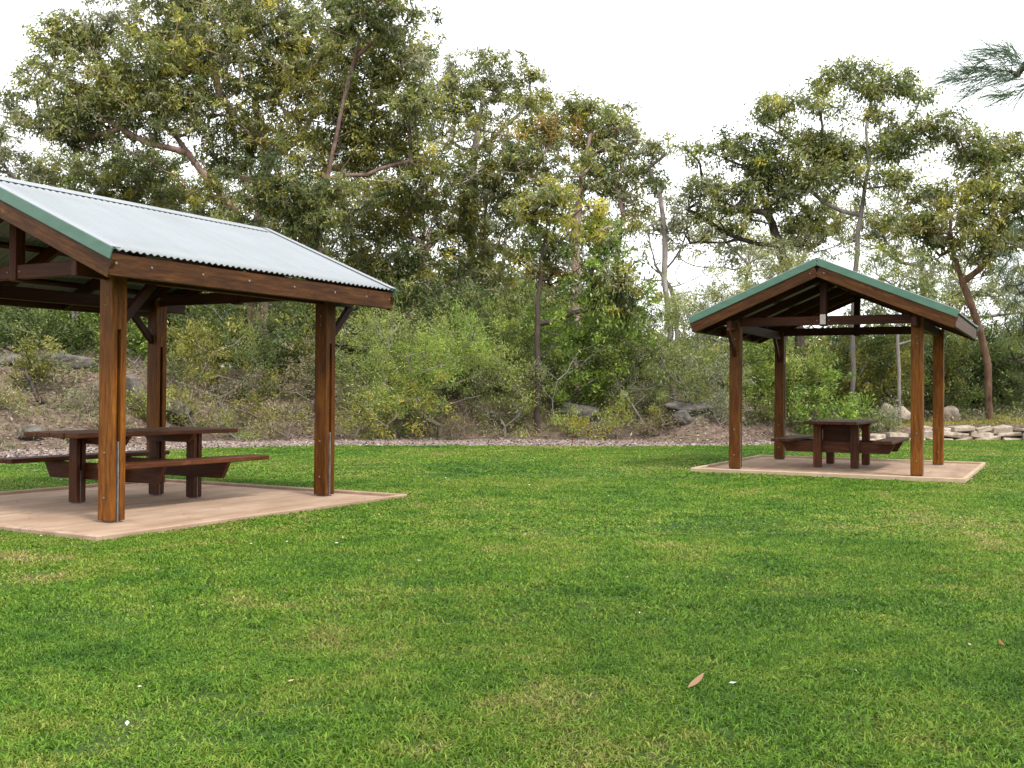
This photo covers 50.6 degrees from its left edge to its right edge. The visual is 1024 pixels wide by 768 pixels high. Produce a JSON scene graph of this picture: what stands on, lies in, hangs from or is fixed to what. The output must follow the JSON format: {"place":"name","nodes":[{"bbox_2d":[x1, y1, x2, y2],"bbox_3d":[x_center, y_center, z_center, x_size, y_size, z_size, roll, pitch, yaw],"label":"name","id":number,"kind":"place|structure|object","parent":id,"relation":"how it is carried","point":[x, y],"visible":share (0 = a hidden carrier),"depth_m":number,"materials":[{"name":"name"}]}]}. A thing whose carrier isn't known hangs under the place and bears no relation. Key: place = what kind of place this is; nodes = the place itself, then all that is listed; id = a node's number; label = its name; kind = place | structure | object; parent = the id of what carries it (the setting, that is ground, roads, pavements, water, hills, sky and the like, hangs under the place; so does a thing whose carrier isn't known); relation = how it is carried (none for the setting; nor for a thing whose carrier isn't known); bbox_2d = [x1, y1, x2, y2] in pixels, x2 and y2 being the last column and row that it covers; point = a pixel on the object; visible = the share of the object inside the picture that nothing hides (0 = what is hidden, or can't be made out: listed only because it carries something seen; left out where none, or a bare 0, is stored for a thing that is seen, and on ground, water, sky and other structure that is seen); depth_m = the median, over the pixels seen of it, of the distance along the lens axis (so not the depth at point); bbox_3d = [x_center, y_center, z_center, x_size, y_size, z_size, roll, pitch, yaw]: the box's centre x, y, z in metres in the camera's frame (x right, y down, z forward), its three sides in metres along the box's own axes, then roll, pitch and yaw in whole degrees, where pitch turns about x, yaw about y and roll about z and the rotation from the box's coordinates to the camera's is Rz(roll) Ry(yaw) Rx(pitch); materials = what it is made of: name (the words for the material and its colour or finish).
{"place":"outdoors","nodes":[
{"label":"outdoors","id":0,"kind":"place"},
{"bbox_2d":[0,439,772,457],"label":"gravel path","id":1,"kind":"structure","parent":0,"point":[377,442],"depth_m":25.35,"materials":[{"name":"grey gravel"}]},
{"bbox_2d":[0,439,1023,767],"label":"lawn","id":2,"kind":"structure","parent":0,"point":[244,716],"depth_m":5.39,"materials":[{"name":"green plant"}]},
{"bbox_2d":[0,479,406,540],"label":"concrete slab","id":3,"kind":"structure","parent":2,"relation":"on","point":[46,512],"depth_m":10.99,"materials":[{"name":"beige concrete"}]},
{"bbox_2d":[0,427,268,503],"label":"picnic table","id":4,"kind":"object","parent":3,"relation":"on","point":[194,466],"visible":0.81,"depth_m":11.45,"materials":[{"name":"wood"}]},
{"bbox_2d":[0,176,396,522],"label":"picnic shelter","id":5,"kind":"object","parent":3,"relation":"on","point":[117,264],"visible":0.97,"depth_m":10.74,"materials":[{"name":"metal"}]},
{"bbox_2d":[17,443,973,730],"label":"fallen petals","id":6,"kind":"object","parent":2,"relation":"on","point":[383,617],"visible":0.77,"depth_m":8.89,"materials":[{"name":"white plant"}]},
{"bbox_2d":[688,673,703,686],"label":"fallen leaf","id":7,"kind":"object","parent":2,"relation":"on","point":[696,680],"visible":1,"depth_m":4.37,"materials":[{"name":"beige plant"}]},
{"bbox_2d":[690,455,985,482],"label":"concrete slab","id":8,"kind":"structure","parent":2,"relation":"on","point":[952,471],"depth_m":17.14,"materials":[{"name":"beige concrete"}]},
{"bbox_2d":[688,258,979,475],"bbox_3d":[5.383,-0.244,17.698,3.904,3.190,4.027,0,-1,27],"label":"picnic shelter","id":9,"kind":"object","parent":8,"relation":"on","point":[779,309],"visible":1,"depth_m":16.76,"materials":[{"name":"wood"}]},
{"bbox_2d":[771,419,909,468],"bbox_3d":[5.428,0.975,17.795,1.843,0.755,2.191,0,-1,27],"label":"picnic table","id":10,"kind":"object","parent":8,"relation":"on","point":[841,435],"visible":1,"depth_m":17.40,"materials":[{"name":"wood"}]},
{"bbox_2d":[920,29,1023,120],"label":"overhanging she oak","id":11,"kind":"object","parent":2,"relation":"on","point":[1006,76],"visible":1,"depth_m":7.43,"materials":[{"name":"green plant"}]},
{"bbox_2d":[0,346,1023,450],"bbox_3d":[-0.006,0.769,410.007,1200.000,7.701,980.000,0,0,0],"label":"ground","id":12,"kind":"structure","parent":0,"point":[718,431],"depth_m":28.22,"materials":[{"name":"brown soil"}]},
{"bbox_2d":[0,353,27,366],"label":"rock","id":13,"kind":"object","parent":12,"relation":"on","point":[9,359],"visible":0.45,"depth_m":26.76,"materials":[{"name":"grey stone"}]},
{"bbox_2d":[0,372,42,423],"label":"feathery bush","id":14,"kind":"object","parent":12,"relation":"on","point":[6,394],"visible":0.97,"depth_m":22.89,"materials":[{"name":"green plant"}]},
{"bbox_2d":[9,365,46,403],"bbox_3d":[-10.925,-0.022,24.565,0.746,0.982,2.112,1,0,-21],"label":"dead stump","id":15,"kind":"object","parent":12,"relation":"on","point":[38,394],"visible":0.84,"depth_m":24.04,"materials":[{"name":"grey wood"}]},
{"bbox_2d":[17,425,46,439],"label":"rock","id":16,"kind":"object","parent":12,"relation":"on","point":[34,428],"visible":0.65,"depth_m":22.10,"materials":[{"name":"grey stone"}]},
{"bbox_2d":[4,332,65,391],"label":"sapling","id":17,"kind":"object","parent":12,"relation":"on","point":[26,346],"visible":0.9,"depth_m":24.96,"materials":[{"name":"green plant"}]},
{"bbox_2d":[0,305,83,353],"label":"leafy bush","id":18,"kind":"object","parent":12,"relation":"on","point":[4,333],"visible":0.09,"depth_m":28.69,"materials":[{"name":"green plant"}]},
{"bbox_2d":[18,349,69,357],"bbox_3d":[-12.094,-0.701,28.010,1.577,0.398,0.838,1,0,-16],"label":"rock","id":19,"kind":"object","parent":12,"relation":"on","point":[40,352],"visible":0.12,"depth_m":27.76,"materials":[{"name":"grey stone"}]},
{"bbox_2d":[0,306,94,355],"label":"leafy bush","id":20,"kind":"object","parent":12,"relation":"on","point":[23,324],"visible":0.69,"depth_m":28.02,"materials":[{"name":"green plant"}]},
{"bbox_2d":[11,351,98,392],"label":"leafy bush","id":21,"kind":"object","parent":12,"relation":"on","point":[62,371],"visible":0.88,"depth_m":25.35,"materials":[{"name":"green plant"}]},
{"bbox_2d":[35,354,98,368],"bbox_3d":[-11.106,-0.556,27.025,1.495,0.365,0.746,1,0,-15],"label":"rock","id":22,"kind":"object","parent":12,"relation":"on","point":[71,358],"visible":0.4,"depth_m":26.83,"materials":[{"name":"grey stone"}]},
{"bbox_2d":[47,379,98,414],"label":"feathery bush","id":23,"kind":"object","parent":12,"relation":"on","point":[85,394],"visible":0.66,"depth_m":24.48,"materials":[{"name":"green plant"}]},
{"bbox_2d":[18,310,131,357],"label":"leafy bush","id":24,"kind":"object","parent":12,"relation":"on","point":[92,320],"visible":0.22,"depth_m":29.19,"materials":[{"name":"green plant"}]},
{"bbox_2d":[72,401,134,428],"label":"feathery bush","id":25,"kind":"object","parent":12,"relation":"on","point":[93,422],"visible":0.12,"depth_m":23.62,"materials":[{"name":"green plant"}]},
{"bbox_2d":[0,127,254,352],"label":"gum tree","id":26,"kind":"object","parent":12,"relation":"on","point":[136,192],"visible":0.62,"depth_m":34.74,"materials":[{"name":"green plant"}]},
{"bbox_2d":[87,317,181,369],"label":"leafy bush","id":27,"kind":"object","parent":12,"relation":"on","point":[142,347],"visible":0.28,"depth_m":29.62,"materials":[{"name":"green plant"}]},
{"bbox_2d":[126,374,146,410],"bbox_3d":[-9.264,0.296,26.488,0.685,1.070,0.482,0,0,17],"label":"rock","id":28,"kind":"object","parent":12,"relation":"on","point":[132,380],"visible":0.34,"depth_m":26.30,"materials":[{"name":"grey stone"}]},
{"bbox_2d":[0,0,276,382],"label":"gum tree","id":29,"kind":"object","parent":12,"relation":"on","point":[128,92],"visible":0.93,"depth_m":30.50,"materials":[{"name":"green plant"}]},
{"bbox_2d":[0,141,283,214],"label":"gum tree","id":30,"kind":"object","parent":12,"relation":"on","point":[188,178],"visible":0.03,"depth_m":39.90,"materials":[{"name":"green plant"}]},
{"bbox_2d":[126,382,173,420],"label":"leafy bush","id":31,"kind":"object","parent":12,"relation":"on","point":[130,396],"visible":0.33,"depth_m":25.57,"materials":[{"name":"green plant"}]},
{"bbox_2d":[166,401,193,425],"bbox_3d":[-8.410,0.738,26.976,0.840,0.612,0.856,0,0,12],"label":"rock","id":32,"kind":"object","parent":12,"relation":"on","point":[176,413],"visible":0.55,"depth_m":26.71,"materials":[{"name":"grey stone"}]},
{"bbox_2d":[166,358,232,426],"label":"feathery bush","id":33,"kind":"object","parent":12,"relation":"on","point":[182,393],"visible":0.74,"depth_m":26.55,"materials":[{"name":"green plant"}]},
{"bbox_2d":[137,305,281,405],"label":"feathery bush","id":34,"kind":"object","parent":12,"relation":"on","point":[197,348],"visible":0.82,"depth_m":28.31,"materials":[{"name":"green plant"}]},
{"bbox_2d":[167,291,271,386],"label":"leafy bush","id":35,"kind":"object","parent":12,"relation":"on","point":[221,319],"visible":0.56,"depth_m":29.52,"materials":[{"name":"green plant"}]},
{"bbox_2d":[208,381,264,396],"bbox_3d":[-7.499,0.135,29.401,1.586,0.445,0.839,0,0,8],"label":"rock","id":36,"kind":"object","parent":12,"relation":"on","point":[217,386],"visible":0.38,"depth_m":29.13,"materials":[{"name":"grey stone"}]},
{"bbox_2d":[101,0,374,379],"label":"gum tree","id":37,"kind":"object","parent":12,"relation":"on","point":[236,19],"visible":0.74,"depth_m":31.35,"materials":[{"name":"green plant"}]},
{"bbox_2d":[199,403,282,441],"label":"feathery bush","id":38,"kind":"object","parent":12,"relation":"on","point":[221,413],"visible":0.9,"depth_m":25.78,"materials":[{"name":"green plant"}]},
{"bbox_2d":[187,352,303,426],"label":"grey bush","id":39,"kind":"object","parent":12,"relation":"on","point":[249,397],"visible":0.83,"depth_m":27.56,"materials":[{"name":"green plant"}]},
{"bbox_2d":[247,391,313,438],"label":"feathery bush","id":40,"kind":"object","parent":12,"relation":"on","point":[275,416],"visible":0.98,"depth_m":26.25,"materials":[{"name":"green plant"}]},
{"bbox_2d":[204,301,365,400],"bbox_3d":[-6.455,-1.219,29.742,3.519,3.723,4.600,1,-1,-27],"label":"leafy bush","id":41,"kind":"object","parent":12,"relation":"on","point":[283,333],"visible":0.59,"depth_m":29.63,"materials":[{"name":"green plant"}]},
{"bbox_2d":[270,404,309,419],"bbox_3d":[-5.743,0.785,28.155,1.010,0.516,0.940,0,-1,28],"label":"rock","id":42,"kind":"object","parent":12,"relation":"on","point":[290,410],"visible":0.35,"depth_m":27.81,"materials":[{"name":"grey stone"}]},
{"bbox_2d":[279,335,354,427],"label":"feathery bush","id":43,"kind":"object","parent":12,"relation":"on","point":[302,376],"visible":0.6,"depth_m":27.41,"materials":[{"name":"green plant"}]},
{"bbox_2d":[197,0,470,252],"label":"gum tree","id":44,"kind":"object","parent":12,"relation":"on","point":[274,201],"visible":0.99,"depth_m":30.03,"materials":[{"name":"green plant"}]},
{"bbox_2d":[300,277,422,422],"bbox_3d":[-3.943,-0.728,28.812,3.195,4.181,3.210,1,-1,-29],"label":"feathery bush","id":45,"kind":"object","parent":12,"relation":"on","point":[374,324],"visible":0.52,"depth_m":28.51,"materials":[{"name":"green plant"}]},
{"bbox_2d":[246,119,478,311],"bbox_3d":[-5.547,-4.717,38.561,9.071,9.825,3.800,0,0,0],"label":"gum tree","id":46,"kind":"object","parent":12,"relation":"on","point":[332,234],"visible":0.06,"depth_m":38.47,"materials":[{"name":"green plant"}]},
{"bbox_2d":[335,391,397,439],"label":"feathery bush","id":47,"kind":"object","parent":12,"relation":"on","point":[345,404],"visible":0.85,"depth_m":26.64,"materials":[{"name":"green plant"}]},
{"bbox_2d":[341,358,462,440],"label":"feathery bush","id":48,"kind":"object","parent":12,"relation":"on","point":[405,400],"visible":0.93,"depth_m":26.83,"materials":[{"name":"green plant"}]},
{"bbox_2d":[342,289,525,439],"bbox_3d":[-1.968,-0.292,28.045,4.898,4.117,4.067,0,0,0],"label":"feathery bush","id":49,"kind":"object","parent":12,"relation":"on","point":[439,348],"visible":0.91,"depth_m":27.52,"materials":[{"name":"green plant"}]},
{"bbox_2d":[314,142,554,361],"bbox_3d":[-2.638,-3.438,33.438,7.904,7.898,4.285,0,0,0],"label":"gum tree","id":50,"kind":"object","parent":12,"relation":"on","point":[420,204],"visible":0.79,"depth_m":33.11,"materials":[{"name":"green plant"}]},
{"bbox_2d":[371,271,519,395],"bbox_3d":[-1.752,-1.438,30.874,4.513,3.682,4.426,0,0,0],"label":"leafy bush","id":51,"kind":"object","parent":12,"relation":"on","point":[477,301],"visible":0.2,"depth_m":30.55,"materials":[{"name":"green plant"}]},
{"bbox_2d":[0,345,894,457],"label":"leaf litter","id":52,"kind":"object","parent":12,"relation":"on","point":[599,442],"visible":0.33,"depth_m":25.48,"materials":[{"name":"brown plant"}]},
{"bbox_2d":[433,403,481,439],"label":"feathery bush","id":53,"kind":"object","parent":12,"relation":"on","point":[462,425],"visible":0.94,"depth_m":27.24,"materials":[{"name":"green plant"}]},
{"bbox_2d":[396,304,545,399],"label":"feathery bush","id":54,"kind":"object","parent":12,"relation":"on","point":[471,370],"visible":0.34,"depth_m":29.78,"materials":[{"name":"green plant"}]},
{"bbox_2d":[407,44,562,382],"bbox_3d":[-1.300,-5.522,35.019,6.085,11.415,3.744,0,0,0],"label":"gum tree","id":55,"kind":"object","parent":12,"relation":"on","point":[475,124],"visible":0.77,"depth_m":35.07,"materials":[{"name":"green plant"}]},
{"bbox_2d":[443,331,565,438],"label":"feathery bush","id":56,"kind":"object","parent":12,"relation":"on","point":[513,375],"visible":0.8,"depth_m":28.46,"materials":[{"name":"green plant"}]},
{"bbox_2d":[0,200,1023,411],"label":"wood","id":57,"kind":"object","parent":12,"relation":"on","point":[810,339],"visible":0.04,"depth_m":37.80,"materials":[{"name":"green plant"}]},
{"bbox_2d":[0,340,1023,449],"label":"undergrowth","id":58,"kind":"object","parent":12,"relation":"on","point":[762,408],"visible":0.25,"depth_m":28.98,"materials":[{"name":"green plant"}]},
{"bbox_2d":[450,276,577,397],"bbox_3d":[0.166,-1.339,31.202,4.012,3.844,3.493,0,0,0],"label":"leafy bush","id":59,"kind":"object","parent":12,"relation":"on","point":[517,321],"visible":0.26,"depth_m":31.20,"materials":[{"name":"green plant"}]},
{"bbox_2d":[421,137,618,320],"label":"gum tree","id":60,"kind":"object","parent":12,"relation":"on","point":[553,288],"visible":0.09,"depth_m":41.12,"materials":[{"name":"green plant"}]},
{"bbox_2d":[543,341,598,438],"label":"bare sapling","id":61,"kind":"object","parent":12,"relation":"on","point":[561,378],"visible":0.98,"depth_m":27.66,"materials":[{"name":"grey plant"}]},
{"bbox_2d":[486,85,658,391],"bbox_3d":[1.911,-4.250,32.671,5.473,9.684,3.891,0,0,0],"label":"gum tree","id":62,"kind":"object","parent":12,"relation":"on","point":[552,134],"visible":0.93,"depth_m":32.75,"materials":[{"name":"green plant"}]},
{"bbox_2d":[550,402,598,420],"bbox_3d":[1.666,0.773,29.503,1.502,0.581,1.066,0,0,12],"label":"rock","id":63,"kind":"object","parent":12,"relation":"on","point":[585,408],"visible":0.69,"depth_m":29.03,"materials":[{"name":"grey stone"}]},
{"bbox_2d":[541,402,610,438],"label":"feathery bush","id":64,"kind":"object","parent":12,"relation":"on","point":[573,424],"visible":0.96,"depth_m":27.92,"materials":[{"name":"green plant"}]},
{"bbox_2d":[488,173,669,432],"bbox_3d":[1.759,-2.060,28.637,4.865,6.839,2.677,0,0,0],"label":"young gum","id":65,"kind":"object","parent":12,"relation":"on","point":[602,278],"visible":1,"depth_m":28.44,"materials":[{"name":"green plant"}]},
{"bbox_2d":[512,269,670,427],"bbox_3d":[2.099,-0.846,29.480,4.337,4.442,3.975,0,0,0],"label":"leafy bush","id":66,"kind":"object","parent":12,"relation":"on","point":[597,331],"visible":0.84,"depth_m":29.06,"materials":[{"name":"green plant"}]},
{"bbox_2d":[548,198,661,326],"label":"gum tree","id":67,"kind":"object","parent":12,"relation":"on","point":[619,255],"visible":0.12,"depth_m":40.88,"materials":[{"name":"green plant"}]},
{"bbox_2d":[591,390,643,438],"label":"feathery bush","id":68,"kind":"object","parent":12,"relation":"on","point":[608,424],"visible":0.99,"depth_m":27.98,"materials":[{"name":"green plant"}]},
{"bbox_2d":[577,297,694,417],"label":"feathery bush","id":69,"kind":"object","parent":12,"relation":"on","point":[633,375],"visible":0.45,"depth_m":29.56,"materials":[{"name":"green plant"}]},
{"bbox_2d":[628,402,681,436],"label":"feathery bush","id":70,"kind":"object","parent":12,"relation":"on","point":[657,412],"visible":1,"depth_m":27.98,"materials":[{"name":"green plant"}]},
{"bbox_2d":[620,358,694,432],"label":"fallen branches","id":71,"kind":"object","parent":12,"relation":"on","point":[632,405],"visible":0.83,"depth_m":28.56,"materials":[{"name":"grey wood"}]},
{"bbox_2d":[626,132,691,400],"bbox_3d":[4.337,-3.437,32.042,1.530,7.975,2.315,1,-1,-40],"label":"gum tree","id":72,"kind":"object","parent":12,"relation":"on","point":[653,182],"visible":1,"depth_m":31.97,"materials":[{"name":"green plant"}]},
{"bbox_2d":[642,205,703,375],"bbox_3d":[4.778,-2.449,32.949,2.150,5.850,0.965,0,-1,29],"label":"dead tree","id":73,"kind":"object","parent":12,"relation":"on","point":[668,266],"visible":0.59,"depth_m":32.97,"materials":[{"name":"grey wood"}]},
{"bbox_2d":[673,410,692,425],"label":"rock","id":74,"kind":"object","parent":12,"relation":"on","point":[683,418],"visible":0.91,"depth_m":28.07,"materials":[{"name":"grey stone"}]},
{"bbox_2d":[625,265,747,418],"bbox_3d":[4.630,-1.100,29.347,3.001,4.327,3.586,0,0,0],"label":"grey bush","id":75,"kind":"object","parent":12,"relation":"on","point":[704,362],"visible":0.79,"depth_m":28.73,"materials":[{"name":"green plant"}]},
{"bbox_2d":[664,400,716,415],"bbox_3d":[4.759,0.657,28.780,1.587,0.471,0.958,1,0,-14],"label":"rock","id":76,"kind":"object","parent":12,"relation":"on","point":[687,406],"visible":0.66,"depth_m":28.45,"materials":[{"name":"grey stone"}]},
{"bbox_2d":[694,372,728,415],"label":"fallen branches","id":77,"kind":"object","parent":12,"relation":"on","point":[713,387],"visible":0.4,"depth_m":28.88,"materials":[{"name":"grey wood"}]},
{"bbox_2d":[665,349,773,421],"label":"grey bush","id":78,"kind":"object","parent":12,"relation":"on","point":[690,399],"visible":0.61,"depth_m":28.68,"materials":[{"name":"green plant"}]},
{"bbox_2d":[693,379,749,427],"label":"feathery bush","id":79,"kind":"object","parent":12,"relation":"on","point":[719,402],"visible":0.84,"depth_m":27.97,"materials":[{"name":"green plant"}]},
{"bbox_2d":[630,230,837,358],"bbox_3d":[5.902,-1.518,29.724,5.695,5.371,2.918,0,0,0],"label":"wattle","id":80,"kind":"object","parent":12,"relation":"on","point":[712,295],"visible":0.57,"depth_m":29.31,"materials":[{"name":"green plant"}]},
{"bbox_2d":[655,124,836,415],"bbox_3d":[6.970,-3.261,31.778,5.336,8.702,3.297,0,0,0],"label":"gum tree","id":81,"kind":"object","parent":12,"relation":"on","point":[764,168],"visible":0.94,"depth_m":31.74,"materials":[{"name":"green plant"}]},
{"bbox_2d":[727,336,800,421],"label":"leafy bush","id":82,"kind":"object","parent":12,"relation":"on","point":[767,357],"visible":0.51,"depth_m":30.00,"materials":[{"name":"green plant"}]},
{"bbox_2d":[640,188,891,313],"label":"gum tree","id":83,"kind":"object","parent":12,"relation":"on","point":[832,229],"visible":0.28,"depth_m":40.38,"materials":[{"name":"green plant"}]},
{"bbox_2d":[756,337,860,438],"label":"leafy bush","id":84,"kind":"object","parent":12,"relation":"on","point":[795,387],"visible":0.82,"depth_m":29.23,"materials":[{"name":"green plant"}]},
{"bbox_2d":[736,53,946,399],"bbox_3d":[9.564,-4.349,31.120,6.153,10.605,3.100,0,0,0],"label":"gum tree","id":85,"kind":"object","parent":12,"relation":"on","point":[838,155],"visible":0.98,"depth_m":31.07,"materials":[{"name":"green plant"}]},
{"bbox_2d":[820,387,880,436],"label":"leafy bush","id":86,"kind":"object","parent":12,"relation":"on","point":[850,408],"visible":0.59,"depth_m":28.79,"materials":[{"name":"green plant"}]},
{"bbox_2d":[794,305,951,414],"bbox_3d":[10.479,-0.637,32.280,4.348,3.992,3.918,0,0,0],"label":"leafy bush","id":87,"kind":"object","parent":12,"relation":"on","point":[872,354],"visible":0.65,"depth_m":32.05,"materials":[{"name":"green plant"}]},
{"bbox_2d":[880,403,894,415],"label":"boulder","id":88,"kind":"object","parent":12,"relation":"on","point":[884,405],"visible":0.38,"depth_m":30.62,"materials":[{"name":"stone"}]},
{"bbox_2d":[867,395,910,433],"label":"feathery bush","id":89,"kind":"object","parent":12,"relation":"on","point":[882,418],"visible":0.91,"depth_m":28.98,"materials":[{"name":"green plant"}]},
{"bbox_2d":[838,233,952,425],"bbox_3d":[10.387,-1.509,29.674,3.466,5.432,2.282,0,0,0],"label":"wattle","id":90,"kind":"object","parent":12,"relation":"on","point":[915,285],"visible":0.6,"depth_m":29.66,"materials":[{"name":"green plant"}]},
{"bbox_2d":[892,406,910,421],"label":"boulder","id":91,"kind":"object","parent":12,"relation":"on","point":[906,414],"visible":0.56,"depth_m":30.50,"materials":[{"name":"stone"}]},
{"bbox_2d":[813,175,1023,340],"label":"gum tree","id":92,"kind":"object","parent":12,"relation":"on","point":[985,291],"visible":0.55,"depth_m":40.57,"materials":[{"name":"green plant"}]},
{"bbox_2d":[872,311,976,417],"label":"leafy bush","id":93,"kind":"object","parent":12,"relation":"on","point":[949,360],"visible":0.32,"depth_m":32.90,"materials":[{"name":"green plant"}]},
{"bbox_2d":[860,424,1023,440],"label":"stone wall","id":94,"kind":"structure","parent":12,"relation":"on","point":[1000,432],"depth_m":29.47,"materials":[{"name":"stone"}]},
{"bbox_2d":[868,105,1023,419],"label":"gum tree","id":95,"kind":"object","parent":12,"relation":"on","point":[980,156],"visible":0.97,"depth_m":30.50,"materials":[{"name":"green plant"}]},
{"bbox_2d":[874,414,1023,427],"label":"terrace grass","id":96,"kind":"structure","parent":12,"relation":"on","point":[989,421],"depth_m":30.28,"materials":[{"name":"green plant"}]},
{"bbox_2d":[902,325,1002,418],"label":"leafy bush","id":97,"kind":"object","parent":12,"relation":"on","point":[966,351],"visible":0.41,"depth_m":33.62,"materials":[{"name":"green plant"}]},
{"bbox_2d":[944,406,960,420],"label":"boulder","id":98,"kind":"object","parent":12,"relation":"on","point":[949,409],"visible":0.45,"depth_m":30.66,"materials":[{"name":"stone"}]},
{"bbox_2d":[957,295,1023,414],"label":"leafy bush","id":99,"kind":"object","parent":12,"relation":"on","point":[1002,370],"visible":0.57,"depth_m":33.86,"materials":[{"name":"green plant"}]},
{"bbox_2d":[987,205,1023,382],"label":"she oak","id":100,"kind":"object","parent":12,"relation":"on","point":[1005,336],"visible":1,"depth_m":29.48,"materials":[{"name":"green plant"}]},
{"bbox_2d":[0,0,1023,370],"label":"sky","id":101,"kind":"structure","parent":0,"point":[692,67],"materials":[{"name":"white"}]}
]}

